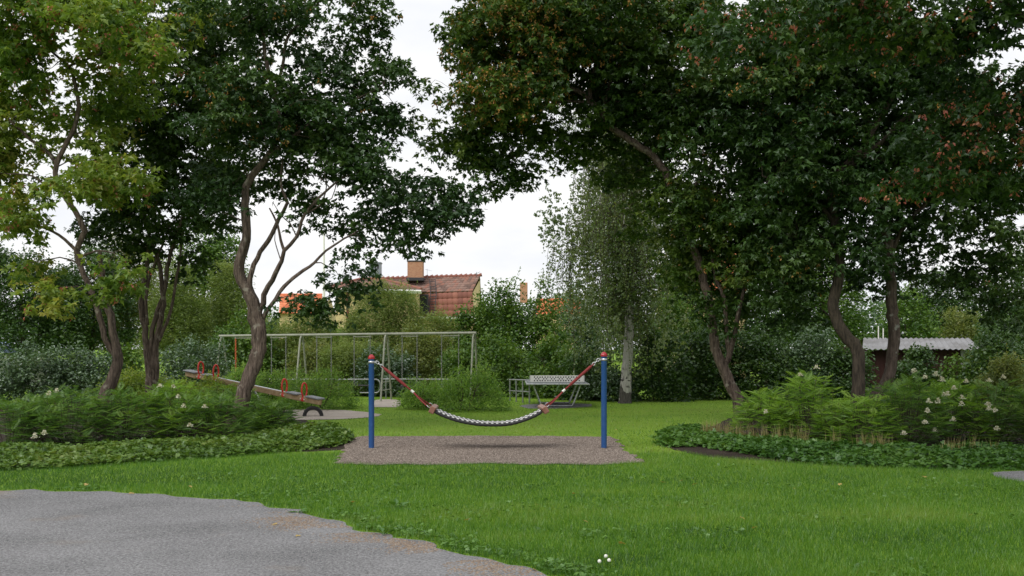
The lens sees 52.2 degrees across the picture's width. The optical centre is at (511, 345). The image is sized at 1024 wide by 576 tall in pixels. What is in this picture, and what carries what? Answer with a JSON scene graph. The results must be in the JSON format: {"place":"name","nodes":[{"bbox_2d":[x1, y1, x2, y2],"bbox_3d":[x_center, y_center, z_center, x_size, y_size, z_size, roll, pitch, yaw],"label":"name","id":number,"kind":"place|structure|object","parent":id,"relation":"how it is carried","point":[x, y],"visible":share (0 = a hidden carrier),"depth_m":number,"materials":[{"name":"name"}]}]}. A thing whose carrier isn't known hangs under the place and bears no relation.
{"place":"outdoors","nodes":[
{"label":"outdoors","id":0,"kind":"place"},
{"bbox_2d":[0,342,53,388],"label":"shrub","id":1,"kind":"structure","parent":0,"point":[8,351],"depth_m":38.85,"materials":[{"name":"green plant"}]},
{"bbox_2d":[0,489,546,575],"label":"gravel path","id":2,"kind":"structure","parent":0,"point":[394,563],"depth_m":8.44,"materials":[{"name":"grey gravel"}]},
{"bbox_2d":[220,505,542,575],"bbox_3d":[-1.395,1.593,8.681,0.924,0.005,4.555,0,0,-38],"label":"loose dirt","id":3,"kind":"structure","parent":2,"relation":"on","point":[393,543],"depth_m":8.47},
{"bbox_2d":[279,293,335,338],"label":"house","id":4,"kind":"structure","parent":0,"point":[284,303],"depth_m":75.60,"materials":[{"name":"orange tile"}]},
{"bbox_2d":[272,409,381,419],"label":"play sand","id":5,"kind":"structure","parent":0,"point":[331,414],"depth_m":24.17,"materials":[{"name":"beige sand"}]},
{"bbox_2d":[327,260,481,356],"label":"house","id":6,"kind":"structure","parent":0,"point":[447,291],"depth_m":65.99,"materials":[{"name":"tile"}]},
{"bbox_2d":[420,294,428,314],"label":"window","id":7,"kind":"structure","parent":6,"relation":"in","point":[425,299],"depth_m":64.72,"materials":[{"name":"grey glass"}]},
{"bbox_2d":[0,350,1023,575],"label":"lawn","id":8,"kind":"structure","parent":0,"point":[437,426],"depth_m":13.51,"materials":[{"name":"green plant"}]},
{"bbox_2d":[0,233,94,388],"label":"broadleaf tree","id":9,"kind":"object","parent":8,"relation":"on","point":[10,318],"visible":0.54,"depth_m":37.52,"materials":[{"name":"green plant"}]},
{"bbox_2d":[34,241,139,386],"bbox_3d":[-16.309,-1.215,40.016,4.195,5.756,3.546,0,0,0],"label":"broadleaf tree","id":10,"kind":"object","parent":8,"relation":"on","point":[76,278],"visible":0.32,"depth_m":39.72,"materials":[{"name":"green plant"}]},
{"bbox_2d":[106,342,144,399],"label":"shrub","id":11,"kind":"object","parent":8,"relation":"on","point":[127,350],"visible":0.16,"depth_m":28.39,"materials":[{"name":"green plant"}]},
{"bbox_2d":[84,221,168,366],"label":"broadleaf tree","id":12,"kind":"object","parent":8,"relation":"on","point":[136,304],"visible":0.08,"depth_m":42.57,"materials":[{"name":"green plant"}]},
{"bbox_2d":[132,252,217,375],"bbox_3d":[-11.911,-0.844,37.030,2.976,4.997,2.870,0,0,0],"label":"broadleaf tree","id":13,"kind":"object","parent":8,"relation":"on","point":[174,325],"visible":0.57,"depth_m":36.63,"materials":[{"name":"green plant"}]},
{"bbox_2d":[0,407,354,466],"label":"soil bed","id":14,"kind":"object","parent":8,"relation":"on","point":[323,448],"visible":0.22,"depth_m":18.36,"materials":[{"name":"brown soil"}]},
{"bbox_2d":[0,391,80,444],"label":"flowering shrub","id":15,"kind":"object","parent":14,"relation":"on","point":[14,406],"visible":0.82,"depth_m":16.25,"materials":[{"name":"green plant"}]},
{"bbox_2d":[0,332,83,408],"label":"shrub","id":16,"kind":"object","parent":14,"relation":"on","point":[18,378],"visible":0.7,"depth_m":26.67,"materials":[{"name":"green plant"}]},
{"bbox_2d":[1,388,130,444],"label":"flowering shrub","id":17,"kind":"object","parent":14,"relation":"on","point":[52,399],"visible":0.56,"depth_m":16.79,"materials":[{"name":"green plant"}]},
{"bbox_2d":[28,384,132,420],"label":"flowering shrub","id":18,"kind":"object","parent":14,"relation":"on","point":[78,391],"visible":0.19,"depth_m":22.74,"materials":[{"name":"green plant"}]},
{"bbox_2d":[41,340,128,405],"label":"shrub","id":19,"kind":"object","parent":14,"relation":"on","point":[85,371],"visible":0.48,"depth_m":27.24,"materials":[{"name":"green plant"}]},
{"bbox_2d":[0,0,219,428],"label":"maple tree","id":20,"kind":"object","parent":14,"relation":"on","point":[111,22],"visible":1,"depth_m":19.46,"materials":[{"name":"green plant"}]},
{"bbox_2d":[53,382,177,442],"bbox_3d":[-6.499,1.132,17.443,1.902,1.061,2.170,0,0,0],"label":"flowering shrub","id":21,"kind":"object","parent":14,"relation":"on","point":[129,405],"visible":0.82,"depth_m":17.13,"materials":[{"name":"green plant"}]},
{"bbox_2d":[93,364,179,415],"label":"shrub","id":22,"kind":"object","parent":14,"relation":"on","point":[128,379],"visible":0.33,"depth_m":23.75,"materials":[{"name":"green plant"}]},
{"bbox_2d":[119,379,226,437],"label":"flowering shrub","id":23,"kind":"object","parent":14,"relation":"on","point":[168,391],"visible":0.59,"depth_m":17.70,"materials":[{"name":"green plant"}]},
{"bbox_2d":[63,0,282,414],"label":"maple tree","id":24,"kind":"object","parent":14,"relation":"on","point":[164,150],"visible":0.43,"depth_m":22.89,"materials":[{"name":"green plant"}]},
{"bbox_2d":[0,421,354,469],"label":"ground cover","id":25,"kind":"object","parent":14,"relation":"on","point":[47,454],"visible":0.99,"depth_m":15.44,"materials":[{"name":"green plant"}]},
{"bbox_2d":[162,369,234,411],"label":"shrub","id":26,"kind":"object","parent":14,"relation":"on","point":[210,382],"visible":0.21,"depth_m":24.93,"materials":[{"name":"green plant"}]},
{"bbox_2d":[162,388,256,437],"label":"flowering shrub","id":27,"kind":"object","parent":14,"relation":"on","point":[236,412],"visible":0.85,"depth_m":17.47,"materials":[{"name":"green plant"}]},
{"bbox_2d":[163,379,259,417],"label":"flowering shrub","id":28,"kind":"object","parent":14,"relation":"on","point":[209,389],"visible":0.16,"depth_m":22.76,"materials":[{"name":"green plant"}]},
{"bbox_2d":[208,385,283,428],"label":"flowering shrub","id":29,"kind":"object","parent":14,"relation":"on","point":[252,397],"visible":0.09,"depth_m":20.26,"materials":[{"name":"green plant"}]},
{"bbox_2d":[183,361,324,406],"bbox_3d":[-6.204,0.997,24.844,4.434,1.233,0.456,0,0,32],"label":"see saw","id":30,"kind":"object","parent":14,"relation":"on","point":[311,399],"visible":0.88,"depth_m":24.40,"materials":[{"name":"wood"},{"name":"red painted metal"},{"name":"dark rubber"}]},
{"bbox_2d":[240,395,302,432],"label":"flowering shrub","id":31,"kind":"object","parent":14,"relation":"on","point":[275,410],"visible":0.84,"depth_m":19.49,"materials":[{"name":"green plant"}]},
{"bbox_2d":[248,418,327,437],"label":"ground cover","id":32,"kind":"object","parent":14,"relation":"on","point":[278,425],"visible":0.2,"depth_m":19.04,"materials":[{"name":"green plant"}]},
{"bbox_2d":[150,0,491,431],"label":"maple tree","id":33,"kind":"object","parent":14,"relation":"on","point":[292,121],"visible":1,"depth_m":19.21,"materials":[{"name":"green plant"}]},
{"bbox_2d":[158,326,236,391],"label":"shrub","id":34,"kind":"object","parent":8,"relation":"on","point":[190,364],"visible":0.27,"depth_m":29.77,"materials":[{"name":"green plant"}]},
{"bbox_2d":[166,226,255,358],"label":"broadleaf tree","id":35,"kind":"object","parent":8,"relation":"on","point":[216,251],"visible":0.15,"depth_m":41.43,"materials":[{"name":"green plant"}]},
{"bbox_2d":[196,253,255,370],"bbox_3d":[-10.539,-0.932,38.988,2.889,5.188,2.780,0,0,0],"label":"broadleaf tree","id":36,"kind":"object","parent":8,"relation":"on","point":[227,302],"visible":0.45,"depth_m":38.59,"materials":[{"name":"green plant"}]},
{"bbox_2d":[215,359,264,401],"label":"shrub","id":37,"kind":"object","parent":8,"relation":"on","point":[237,376],"visible":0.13,"depth_m":28.35,"materials":[{"name":"green plant"}]},
{"bbox_2d":[202,300,284,387],"bbox_3d":[-9.100,0.056,35.563,3.104,3.235,2.838,0,0,0],"label":"shrub","id":38,"kind":"object","parent":8,"relation":"on","point":[243,348],"visible":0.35,"depth_m":35.17,"materials":[{"name":"green plant"}]},
{"bbox_2d":[253,363,299,405],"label":"shrub","id":39,"kind":"object","parent":8,"relation":"on","point":[271,381],"visible":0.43,"depth_m":27.20,"materials":[{"name":"green plant"}]},
{"bbox_2d":[262,313,295,379],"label":"shrub","id":40,"kind":"object","parent":8,"relation":"on","point":[275,329],"visible":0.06,"depth_m":37.17,"materials":[{"name":"green plant"}]},
{"bbox_2d":[265,309,343,390],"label":"shrub","id":41,"kind":"object","parent":8,"relation":"on","point":[291,341],"visible":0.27,"depth_m":36.06,"materials":[{"name":"green plant"}]},
{"bbox_2d":[276,338,352,392],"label":"shrub","id":42,"kind":"object","parent":8,"relation":"on","point":[310,357],"visible":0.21,"depth_m":34.43,"materials":[{"name":"green plant"}]},
{"bbox_2d":[273,360,362,409],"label":"shrub","id":43,"kind":"object","parent":8,"relation":"on","point":[315,387],"visible":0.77,"depth_m":26.39,"materials":[{"name":"green plant"}]},
{"bbox_2d":[217,332,478,400],"bbox_3d":[-5.102,0.608,31.142,9.214,2.000,1.153,0,0,24],"label":"swing set","id":44,"kind":"object","parent":8,"relation":"on","point":[385,336],"visible":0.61,"depth_m":30.71,"materials":[{"name":"grey metal"}]},
{"bbox_2d":[308,329,397,395],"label":"shrub","id":45,"kind":"object","parent":8,"relation":"on","point":[342,355],"visible":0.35,"depth_m":33.44,"materials":[{"name":"green plant"}]},
{"bbox_2d":[345,340,424,396],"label":"shrub","id":46,"kind":"object","parent":8,"relation":"on","point":[395,365],"visible":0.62,"depth_m":32.87,"materials":[{"name":"green plant"}]},
{"bbox_2d":[338,274,432,374],"bbox_3d":[-4.500,-0.490,37.014,3.812,4.327,3.546,0,0,0],"label":"shrub","id":47,"kind":"object","parent":8,"relation":"on","point":[389,317],"visible":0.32,"depth_m":36.49,"materials":[{"name":"green plant"}]},
{"bbox_2d":[374,399,400,406],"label":"swing sand","id":48,"kind":"structure","parent":8,"relation":"on","point":[385,403],"depth_m":28.76,"materials":[{"name":"beige sand"}]},
{"bbox_2d":[389,317,459,394],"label":"shrub","id":49,"kind":"object","parent":8,"relation":"on","point":[430,349],"visible":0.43,"depth_m":34.06,"materials":[{"name":"green plant"}]},
{"bbox_2d":[392,375,457,409],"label":"shrub","id":50,"kind":"object","parent":8,"relation":"on","point":[431,391],"visible":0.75,"depth_m":26.19,"materials":[{"name":"green plant"}]},
{"bbox_2d":[415,302,472,374],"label":"shrub","id":51,"kind":"object","parent":8,"relation":"on","point":[440,325],"visible":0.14,"depth_m":38.61,"materials":[{"name":"green plant"}]},
{"bbox_2d":[428,336,493,397],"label":"shrub","id":52,"kind":"object","parent":8,"relation":"on","point":[451,358],"visible":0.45,"depth_m":32.55,"materials":[{"name":"green plant"}]},
{"bbox_2d":[430,356,515,410],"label":"shrub","id":53,"kind":"object","parent":8,"relation":"on","point":[460,386],"visible":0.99,"depth_m":25.64,"materials":[{"name":"green plant"}]},
{"bbox_2d":[447,288,504,390],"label":"shrub","id":54,"kind":"object","parent":8,"relation":"on","point":[480,315],"visible":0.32,"depth_m":37.62,"materials":[{"name":"green plant"}]},
{"bbox_2d":[334,436,643,464],"bbox_3d":[-0.460,1.592,16.231,4.598,0.001,4.572,0,0,0],"label":"gravel pit","id":55,"kind":"object","parent":8,"relation":"on","point":[442,462],"visible":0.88,"depth_m":15.58,"materials":[{"name":"grey gravel"}]},
{"bbox_2d":[368,354,376,447],"bbox_3d":[-2.173,1.018,16.252,0.125,1.765,0.100,0,0,22],"label":"hammock post","id":56,"kind":"object","parent":55,"relation":"on","point":[371,358],"visible":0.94,"depth_m":16.22,"materials":[{"name":"blue metal"}]},
{"bbox_2d":[336,435,644,464],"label":"pit stones","id":57,"kind":"object","parent":55,"relation":"on","point":[451,451],"visible":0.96,"depth_m":15.87,"materials":[{"name":"grey gravel"}]},
{"bbox_2d":[599,352,606,447],"bbox_3d":[1.419,0.998,16.262,0.125,1.805,0.100,0,0,22],"label":"hammock post","id":58,"kind":"object","parent":55,"relation":"on","point":[603,359],"visible":0.97,"depth_m":16.22,"materials":[{"name":"blue metal"}]},
{"bbox_2d":[376,358,599,426],"bbox_3d":[-0.377,0.717,16.257,3.497,1.049,0.627,0,0,0],"label":"hammock","id":59,"kind":"object","parent":58,"relation":"hanging from","point":[435,409],"visible":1,"depth_m":16.13,"materials":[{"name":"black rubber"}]},
{"bbox_2d":[0,287,986,361],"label":"distant wood","id":60,"kind":"object","parent":8,"relation":"on","point":[873,309],"visible":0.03,"depth_m":102.56,"materials":[{"name":"green plant"}]},
{"bbox_2d":[464,328,536,396],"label":"shrub","id":61,"kind":"object","parent":8,"relation":"on","point":[500,356],"visible":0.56,"depth_m":33.02,"materials":[{"name":"green plant"}]},
{"bbox_2d":[479,266,531,389],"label":"shrub","id":62,"kind":"object","parent":8,"relation":"on","point":[511,328],"visible":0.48,"depth_m":36.78,"materials":[{"name":"green plant"}]},
{"bbox_2d":[509,379,530,403],"bbox_3d":[0.211,1.266,29.500,0.044,0.667,1.515,0,0,-22],"label":"metal railing","id":63,"kind":"object","parent":8,"relation":"on","point":[515,390],"visible":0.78,"depth_m":29.68,"materials":[{"name":"metal"}]},
{"bbox_2d":[55,462,1023,575],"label":"clover","id":64,"kind":"object","parent":8,"relation":"on","point":[427,532],"visible":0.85,"depth_m":9.56,"materials":[{"name":"green plant"}]},
{"bbox_2d":[517,269,575,388],"bbox_3d":[1.147,-0.541,37.484,2.466,4.444,2.297,0,0,0],"label":"shrub","id":65,"kind":"object","parent":8,"relation":"on","point":[545,325],"visible":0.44,"depth_m":37.25,"materials":[{"name":"green plant"}]},
{"bbox_2d":[513,329,582,398],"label":"shrub","id":66,"kind":"object","parent":8,"relation":"on","point":[551,365],"visible":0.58,"depth_m":32.24,"materials":[{"name":"green plant"}]},
{"bbox_2d":[520,403,591,407],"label":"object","id":67,"kind":"structure","parent":8,"relation":"on","point":[536,405],"depth_m":27.87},
{"bbox_2d":[525,376,589,406],"bbox_3d":[1.171,1.186,27.991,1.624,0.823,2.737,0,0,0],"label":"table tennis","id":68,"kind":"object","parent":67,"relation":"on","point":[533,381],"visible":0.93,"depth_m":27.09,"materials":[{"name":"metal"}]},
{"bbox_2d":[555,272,605,375],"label":"shrub","id":69,"kind":"object","parent":8,"relation":"on","point":[579,341],"visible":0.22,"depth_m":45.61,"materials":[{"name":"green plant"}]},
{"bbox_2d":[550,346,619,400],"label":"shrub","id":70,"kind":"object","parent":8,"relation":"on","point":[580,361],"visible":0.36,"depth_m":30.63,"materials":[{"name":"green plant"}]},
{"bbox_2d":[578,362,641,401],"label":"shrub","id":71,"kind":"object","parent":8,"relation":"on","point":[613,386],"visible":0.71,"depth_m":29.96,"materials":[{"name":"green plant"}]},
{"bbox_2d":[526,73,752,403],"bbox_3d":[3.276,-3.067,28.894,5.351,9.471,5.546,0,0,43],"label":"birch tree","id":72,"kind":"object","parent":8,"relation":"on","point":[623,283],"visible":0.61,"depth_m":28.65,"materials":[{"name":"green plant"}]},
{"bbox_2d":[631,324,702,401],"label":"shrub","id":73,"kind":"object","parent":8,"relation":"on","point":[673,384],"visible":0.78,"depth_m":30.11,"materials":[{"name":"green plant"}]},
{"bbox_2d":[641,285,710,395],"bbox_3d":[5.491,-0.236,33.951,2.716,3.836,2.554,0,0,0],"label":"shrub","id":74,"kind":"object","parent":8,"relation":"on","point":[676,307],"visible":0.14,"depth_m":33.72,"materials":[{"name":"green plant"}]},
{"bbox_2d":[653,238,741,342],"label":"broadleaf tree","id":75,"kind":"object","parent":8,"relation":"on","point":[693,305],"visible":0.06,"depth_m":43.40,"materials":[{"name":"green plant"}]},
{"bbox_2d":[668,323,753,400],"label":"shrub","id":76,"kind":"object","parent":8,"relation":"on","point":[707,389],"visible":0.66,"depth_m":30.90,"materials":[{"name":"green plant"}]},
{"bbox_2d":[718,316,809,399],"bbox_3d":[7.603,0.378,31.477,2.556,2.591,2.781,0,0,-45],"label":"shrub","id":77,"kind":"object","parent":8,"relation":"on","point":[765,347],"visible":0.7,"depth_m":31.03,"materials":[{"name":"green plant"}]},
{"bbox_2d":[717,240,822,382],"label":"broadleaf tree","id":78,"kind":"object","parent":8,"relation":"on","point":[805,303],"visible":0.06,"depth_m":41.53,"materials":[{"name":"green plant"}]},
{"bbox_2d":[770,318,847,398],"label":"shrub","id":79,"kind":"object","parent":8,"relation":"on","point":[812,356],"visible":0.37,"depth_m":31.50,"materials":[{"name":"green plant"}]},
{"bbox_2d":[779,247,874,366],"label":"broadleaf tree","id":80,"kind":"object","parent":8,"relation":"on","point":[852,321],"visible":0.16,"depth_m":44.34,"materials":[{"name":"green plant"}]},
{"bbox_2d":[667,408,1023,466],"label":"soil bed","id":81,"kind":"object","parent":8,"relation":"on","point":[699,449],"visible":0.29,"depth_m":16.38,"materials":[{"name":"brown soil"}]},
{"bbox_2d":[406,0,824,423],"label":"maple tree","id":82,"kind":"object","parent":81,"relation":"on","point":[547,50],"visible":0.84,"depth_m":20.91,"materials":[{"name":"green plant"}]},
{"bbox_2d":[724,387,808,436],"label":"flowering shrub","id":83,"kind":"object","parent":81,"relation":"on","point":[741,416],"visible":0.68,"depth_m":17.81,"materials":[{"name":"green plant"}]},
{"bbox_2d":[744,380,816,419],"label":"flowering shrub","id":84,"kind":"object","parent":81,"relation":"on","point":[792,392],"visible":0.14,"depth_m":22.76,"materials":[{"name":"green plant"}]},
{"bbox_2d":[756,365,870,440],"bbox_3d":[4.979,0.985,17.413,1.825,1.352,2.059,0,0,0],"label":"flowering shrub","id":85,"kind":"object","parent":81,"relation":"on","point":[819,405],"visible":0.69,"depth_m":17.11,"materials":[{"name":"green plant"}]},
{"bbox_2d":[651,0,992,431],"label":"maple tree","id":86,"kind":"object","parent":81,"relation":"on","point":[803,130],"visible":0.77,"depth_m":19.30,"materials":[{"name":"green plant"}]},
{"bbox_2d":[650,422,1023,470],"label":"ground cover","id":87,"kind":"object","parent":81,"relation":"on","point":[1003,454],"visible":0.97,"depth_m":14.87,"materials":[{"name":"green plant"}]},
{"bbox_2d":[668,0,1023,213],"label":"maple tree","id":88,"kind":"object","parent":81,"relation":"on","point":[936,35],"visible":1,"depth_m":13.19,"materials":[{"name":"green plant"}]},
{"bbox_2d":[806,390,915,444],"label":"flowering shrub","id":89,"kind":"object","parent":81,"relation":"on","point":[874,414],"visible":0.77,"depth_m":16.36,"materials":[{"name":"green plant"}]},
{"bbox_2d":[865,378,946,418],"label":"flowering shrub","id":90,"kind":"object","parent":81,"relation":"on","point":[867,391],"visible":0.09,"depth_m":22.59,"materials":[{"name":"green plant"}]},
{"bbox_2d":[856,368,962,444],"bbox_3d":[6.395,0.987,16.809,1.667,1.267,2.324,0,0,0],"label":"flowering shrub","id":91,"kind":"object","parent":81,"relation":"on","point":[915,389],"visible":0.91,"depth_m":16.48,"materials":[{"name":"green plant"}]},
{"bbox_2d":[814,0,1023,426],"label":"maple tree","id":92,"kind":"object","parent":81,"relation":"on","point":[971,279],"visible":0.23,"depth_m":20.81,"materials":[{"name":"green plant"}]},
{"bbox_2d":[908,378,1006,443],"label":"flowering shrub","id":93,"kind":"object","parent":81,"relation":"on","point":[953,386],"visible":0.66,"depth_m":16.89,"materials":[{"name":"green plant"}]},
{"bbox_2d":[949,374,1023,444],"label":"flowering shrub","id":94,"kind":"object","parent":81,"relation":"on","point":[995,398],"visible":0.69,"depth_m":16.78,"materials":[{"name":"green plant"}]},
{"bbox_2d":[968,343,1023,409],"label":"shrub","id":95,"kind":"object","parent":81,"relation":"on","point":[1010,366],"visible":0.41,"depth_m":25.29,"materials":[{"name":"green plant"}]},
{"bbox_2d":[989,384,1023,442],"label":"flowering shrub","id":96,"kind":"object","parent":81,"relation":"on","point":[1018,411],"visible":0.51,"depth_m":16.65,"materials":[{"name":"green plant"}]},
{"bbox_2d":[817,335,880,399],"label":"shrub","id":97,"kind":"object","parent":8,"relation":"on","point":[843,355],"visible":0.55,"depth_m":31.27,"materials":[{"name":"green plant"}]},
{"bbox_2d":[870,281,944,349],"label":"broadleaf tree","id":98,"kind":"object","parent":8,"relation":"on","point":[918,331],"visible":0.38,"depth_m":40.52,"materials":[{"name":"green plant"}]},
{"bbox_2d":[842,337,978,395],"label":"garden shed","id":99,"kind":"structure","parent":8,"relation":"on","point":[947,347],"depth_m":33.35,"materials":[{"name":"grey metal"}]},
{"bbox_2d":[891,341,944,398],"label":"shrub","id":100,"kind":"object","parent":8,"relation":"on","point":[923,357],"visible":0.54,"depth_m":30.86,"materials":[{"name":"green plant"}]},
{"bbox_2d":[904,264,982,338],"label":"broadleaf tree","id":101,"kind":"object","parent":8,"relation":"on","point":[940,305],"visible":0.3,"depth_m":45.50,"materials":[{"name":"green plant"}]},
{"bbox_2d":[928,352,978,400],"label":"shrub","id":102,"kind":"object","parent":8,"relation":"on","point":[950,374],"visible":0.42,"depth_m":30.51,"materials":[{"name":"green plant"}]},
{"bbox_2d":[936,301,984,365],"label":"broadleaf tree","id":103,"kind":"object","parent":8,"relation":"on","point":[960,329],"visible":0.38,"depth_m":42.70,"materials":[{"name":"green plant"}]},
{"bbox_2d":[955,316,1023,399],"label":"shrub","id":104,"kind":"object","parent":8,"relation":"on","point":[992,345],"visible":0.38,"depth_m":29.71,"materials":[{"name":"green plant"}]},
{"bbox_2d":[972,244,1023,353],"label":"broadleaf tree","id":105,"kind":"object","parent":8,"relation":"on","point":[1017,269],"visible":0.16,"depth_m":36.76,"materials":[{"name":"green plant"}]},
{"bbox_2d":[0,0,1023,349],"label":"sky","id":106,"kind":"structure","parent":0,"point":[508,240],"materials":[{"name":"white"}]},
{"bbox_2d":[520,283,580,346],"bbox_3d":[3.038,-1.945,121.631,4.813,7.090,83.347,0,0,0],"label":"house","id":107,"kind":"structure","parent":0,"point":[524,289],"depth_m":82.70,"materials":[{"name":"orange tile"}]},
{"bbox_2d":[992,471,1023,481],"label":"side path","id":108,"kind":"structure","parent":0,"point":[1013,475],"depth_m":12.95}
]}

